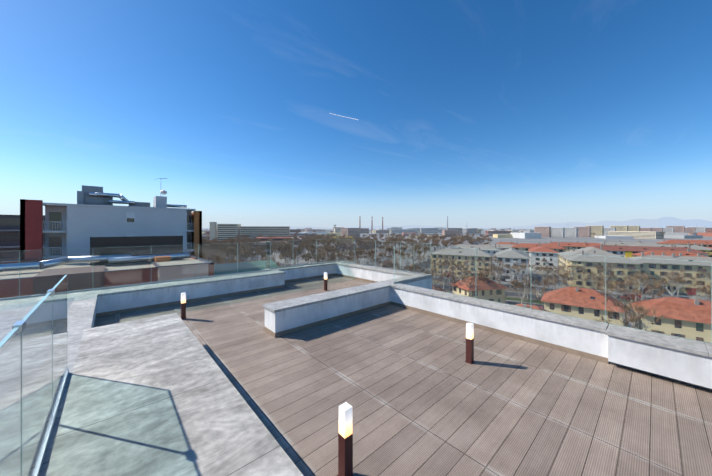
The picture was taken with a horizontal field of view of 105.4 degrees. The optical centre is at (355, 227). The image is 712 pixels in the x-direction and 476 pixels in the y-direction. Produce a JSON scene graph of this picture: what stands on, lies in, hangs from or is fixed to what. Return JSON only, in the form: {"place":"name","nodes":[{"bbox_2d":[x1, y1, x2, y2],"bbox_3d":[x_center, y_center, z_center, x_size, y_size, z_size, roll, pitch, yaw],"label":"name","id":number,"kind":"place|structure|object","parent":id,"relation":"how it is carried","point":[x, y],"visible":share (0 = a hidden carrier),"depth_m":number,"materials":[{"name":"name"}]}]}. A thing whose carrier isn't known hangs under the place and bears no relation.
{"place":"outdoors","nodes":[
{"label":"outdoors","id":0,"kind":"place"},
{"bbox_2d":[0,0,711,208],"label":"sky","id":1,"kind":"structure","parent":0,"point":[455,103],"materials":[{"name":"blue"}]},
{"bbox_2d":[202,218,658,228],"bbox_3d":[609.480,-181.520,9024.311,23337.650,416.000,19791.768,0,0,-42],"label":"buildings","id":2,"kind":"structure","parent":0,"point":[647,223],"depth_m":9241.63,"materials":[{"name":"blue"}]},
{"bbox_2d":[202,229,711,252],"bbox_3d":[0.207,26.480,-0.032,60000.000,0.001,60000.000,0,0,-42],"label":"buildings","id":3,"kind":"structure","parent":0,"point":[543,240],"depth_m":620.00,"materials":[{"name":"grey concrete"}]},
{"bbox_2d":[0,215,44,260],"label":"distant flats","id":4,"kind":"structure","parent":3,"relation":"on","point":[9,232],"depth_m":49.98,"materials":[{"name":"grey"}]},
{"bbox_2d":[19,235,182,295],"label":"low neighbour wing","id":5,"kind":"structure","parent":3,"relation":"on","point":[107,242],"depth_m":29.26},
{"bbox_2d":[20,178,201,250],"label":"apartment building","id":6,"kind":"structure","parent":3,"relation":"on","point":[94,211],"depth_m":33.92,"materials":[{"name":"white paint"}]},
{"bbox_2d":[210,222,289,241],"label":"office building","id":7,"kind":"structure","parent":3,"relation":"on","point":[222,231],"depth_m":448.96,"materials":[{"name":"beige concrete"}]},
{"bbox_2d":[0,196,711,227],"bbox_3d":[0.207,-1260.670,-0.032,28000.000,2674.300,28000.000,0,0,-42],"label":"haze","id":8,"kind":"object","parent":3,"relation":"on","point":[686,212],"visible":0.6,"depth_m":12272.68,"materials":[{"name":"white"}]},
{"bbox_2d":[316,233,483,235],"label":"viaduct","id":9,"kind":"object","parent":3,"relation":"on","point":[373,233],"visible":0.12,"depth_m":868.67,"materials":[{"name":"grey"}]},
{"bbox_2d":[431,246,479,274],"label":"hip roof block","id":10,"kind":"structure","parent":3,"relation":"on","point":[432,256],"depth_m":151.11,"materials":[{"name":"beige"}]},
{"bbox_2d":[202,227,711,241],"bbox_3d":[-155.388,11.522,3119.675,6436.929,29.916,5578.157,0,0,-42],"label":"distant city blocks","id":11,"kind":"structure","parent":3,"relation":"on","point":[500,233],"depth_m":719.40,"materials":[{"name":"beige"}]},
{"bbox_2d":[455,243,500,249],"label":"hip roof block","id":12,"kind":"structure","parent":3,"relation":"on","point":[478,246],"depth_m":183.31,"materials":[{"name":"beige"}]},
{"bbox_2d":[482,242,518,249],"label":"building","id":13,"kind":"structure","parent":3,"relation":"on","point":[504,246],"depth_m":235.47,"materials":[{"name":"beige"}]},
{"bbox_2d":[496,241,516,244],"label":"hip roof block","id":14,"kind":"structure","parent":3,"relation":"on","point":[512,243],"depth_m":271.42,"materials":[{"name":"orange"}]},
{"bbox_2d":[506,247,522,250],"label":"hip roof block","id":15,"kind":"structure","parent":3,"relation":"on","point":[512,249],"depth_m":143.97,"materials":[{"name":"beige"}]},
{"bbox_2d":[333,216,696,232],"bbox_3d":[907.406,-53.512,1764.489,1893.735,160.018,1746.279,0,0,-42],"label":"chimneys","id":16,"kind":"object","parent":3,"relation":"on","point":[382,224],"visible":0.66,"depth_m":1501.84,"materials":[{"name":"grey brick"}]},
{"bbox_2d":[511,241,565,252],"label":"hip roof block","id":17,"kind":"structure","parent":3,"relation":"on","point":[557,248],"depth_m":197.82,"materials":[{"name":"orange"}]},
{"bbox_2d":[376,226,705,236],"bbox_3d":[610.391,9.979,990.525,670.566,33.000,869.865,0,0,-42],"label":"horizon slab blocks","id":18,"kind":"structure","parent":3,"relation":"on","point":[586,231],"depth_m":828.09,"materials":[{"name":"beige"}]},
{"bbox_2d":[528,244,558,252],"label":"hip roof block","id":19,"kind":"structure","parent":3,"relation":"on","point":[539,248],"depth_m":163.02,"materials":[{"name":"orange"}]},
{"bbox_2d":[562,248,581,253],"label":"hip roof block","id":20,"kind":"structure","parent":3,"relation":"on","point":[573,251],"depth_m":139.50,"materials":[{"name":"beige"}]},
{"bbox_2d":[548,241,604,250],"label":"hip roof block","id":21,"kind":"structure","parent":3,"relation":"on","point":[569,246],"depth_m":213.09,"materials":[{"name":"orange"}]},
{"bbox_2d":[576,245,615,254],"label":"hip roof block","id":22,"kind":"structure","parent":3,"relation":"on","point":[591,249],"depth_m":154.78,"materials":[{"name":"beige"}]},
{"bbox_2d":[582,250,620,290],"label":"hip roof block","id":23,"kind":"structure","parent":3,"relation":"on","point":[594,253],"depth_m":119.40,"materials":[{"name":"beige"}]},
{"bbox_2d":[600,240,656,245],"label":"hip roof block","id":24,"kind":"structure","parent":3,"relation":"on","point":[619,243],"depth_m":224.46,"materials":[{"name":"beige"}]},
{"bbox_2d":[592,244,709,256],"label":"hip roof block","id":25,"kind":"structure","parent":3,"relation":"on","point":[625,251],"depth_m":169.29,"materials":[{"name":"orange"}]},
{"bbox_2d":[632,249,706,256],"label":"hip roof block","id":26,"kind":"structure","parent":3,"relation":"on","point":[688,252],"depth_m":136.13,"materials":[{"name":"orange"}]},
{"bbox_2d":[630,243,711,256],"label":"hip roof block","id":27,"kind":"structure","parent":3,"relation":"on","point":[701,248],"depth_m":184.68,"materials":[{"name":"beige"}]},
{"bbox_2d":[636,252,711,261],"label":"hip roof block","id":28,"kind":"structure","parent":3,"relation":"on","point":[681,257],"depth_m":111.58,"materials":[{"name":"beige"}]},
{"bbox_2d":[656,239,711,246],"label":"roof","id":29,"kind":"structure","parent":3,"relation":"on","point":[707,243],"depth_m":245.04,"materials":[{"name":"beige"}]},
{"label":"building","id":30,"kind":"structure","parent":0},
{"bbox_2d":[95,275,711,475],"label":"deck floor","id":31,"kind":"structure","parent":30,"relation":"on","point":[417,393],"depth_m":3.48,"materials":[{"name":"wood"}]},
{"bbox_2d":[181,293,186,319],"bbox_3d":[-4.134,1.869,6.492,0.114,0.620,0.114,0,0,-42],"label":"bollard light","id":32,"kind":"object","parent":31,"relation":"on","point":[183,306],"visible":0.83,"depth_m":6.46,"materials":[{"name":"brown metal"}]},
{"bbox_2d":[324,272,326,290],"bbox_3d":[-1.061,1.869,9.476,0.114,0.620,0.114,0,0,-42],"label":"bollard light","id":33,"kind":"object","parent":31,"relation":"on","point":[325,281],"visible":1,"depth_m":9.45,"materials":[{"name":"brown"}]},
{"bbox_2d":[337,402,353,475],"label":"bollard light","id":34,"kind":"object","parent":31,"relation":"on","point":[345,450],"visible":1,"depth_m":2.34,"materials":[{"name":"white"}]},
{"bbox_2d":[92,264,711,391],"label":"terrace parapet walls","id":35,"kind":"structure","parent":31,"relation":"on","point":[687,368],"depth_m":5.93,"materials":[{"name":"paint"}]},
{"bbox_2d":[0,262,711,475],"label":"parapet coping","id":36,"kind":"object","parent":35,"relation":"on","point":[157,396],"visible":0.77,"depth_m":2.64,"materials":[{"name":"grey concrete"}]},
{"bbox_2d":[0,275,68,475],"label":"glass railing","id":37,"kind":"object","parent":36,"relation":"on","point":[34,371],"visible":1,"depth_m":1.69,"materials":[{"name":"teal"}]},
{"bbox_2d":[0,242,270,300],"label":"glass","id":38,"kind":"object","parent":36,"relation":"on","point":[42,272],"visible":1,"depth_m":7.46,"materials":[{"name":"teal"}]},
{"bbox_2d":[269,239,336,268],"bbox_3d":[-2.222,1.078,11.838,3.530,1.103,0.040,0,0,-42],"label":"glass","id":39,"kind":"object","parent":36,"relation":"on","point":[290,253],"visible":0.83,"depth_m":11.74,"materials":[{"name":"teal"}]},
{"bbox_2d":[337,239,429,269],"bbox_3d":[0.808,1.078,11.121,0.040,1.103,5.130,0,0,-42],"label":"glass","id":40,"kind":"object","parent":36,"relation":"on","point":[374,254],"visible":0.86,"depth_m":11.42,"materials":[{"name":"teal"}]},
{"bbox_2d":[393,243,430,283],"bbox_3d":[1.824,1.263,8.560,1.930,1.473,0.050,0,0,-42],"label":"glass front","id":41,"kind":"object","parent":36,"relation":"on","point":[412,262],"visible":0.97,"depth_m":8.46,"materials":[{"name":"teal"}]},
{"bbox_2d":[434,246,711,343],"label":"glass","id":42,"kind":"object","parent":36,"relation":"on","point":[669,297],"visible":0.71,"depth_m":4.75,"materials":[{"name":"teal"}]},
{"bbox_2d":[465,323,474,363],"bbox_3d":[1.851,1.869,4.410,0.114,0.620,0.114,0,0,-42],"label":"bollard light","id":43,"kind":"object","parent":31,"relation":"on","point":[469,343],"visible":1,"depth_m":4.38,"materials":[{"name":"brown metal"}]}
]}

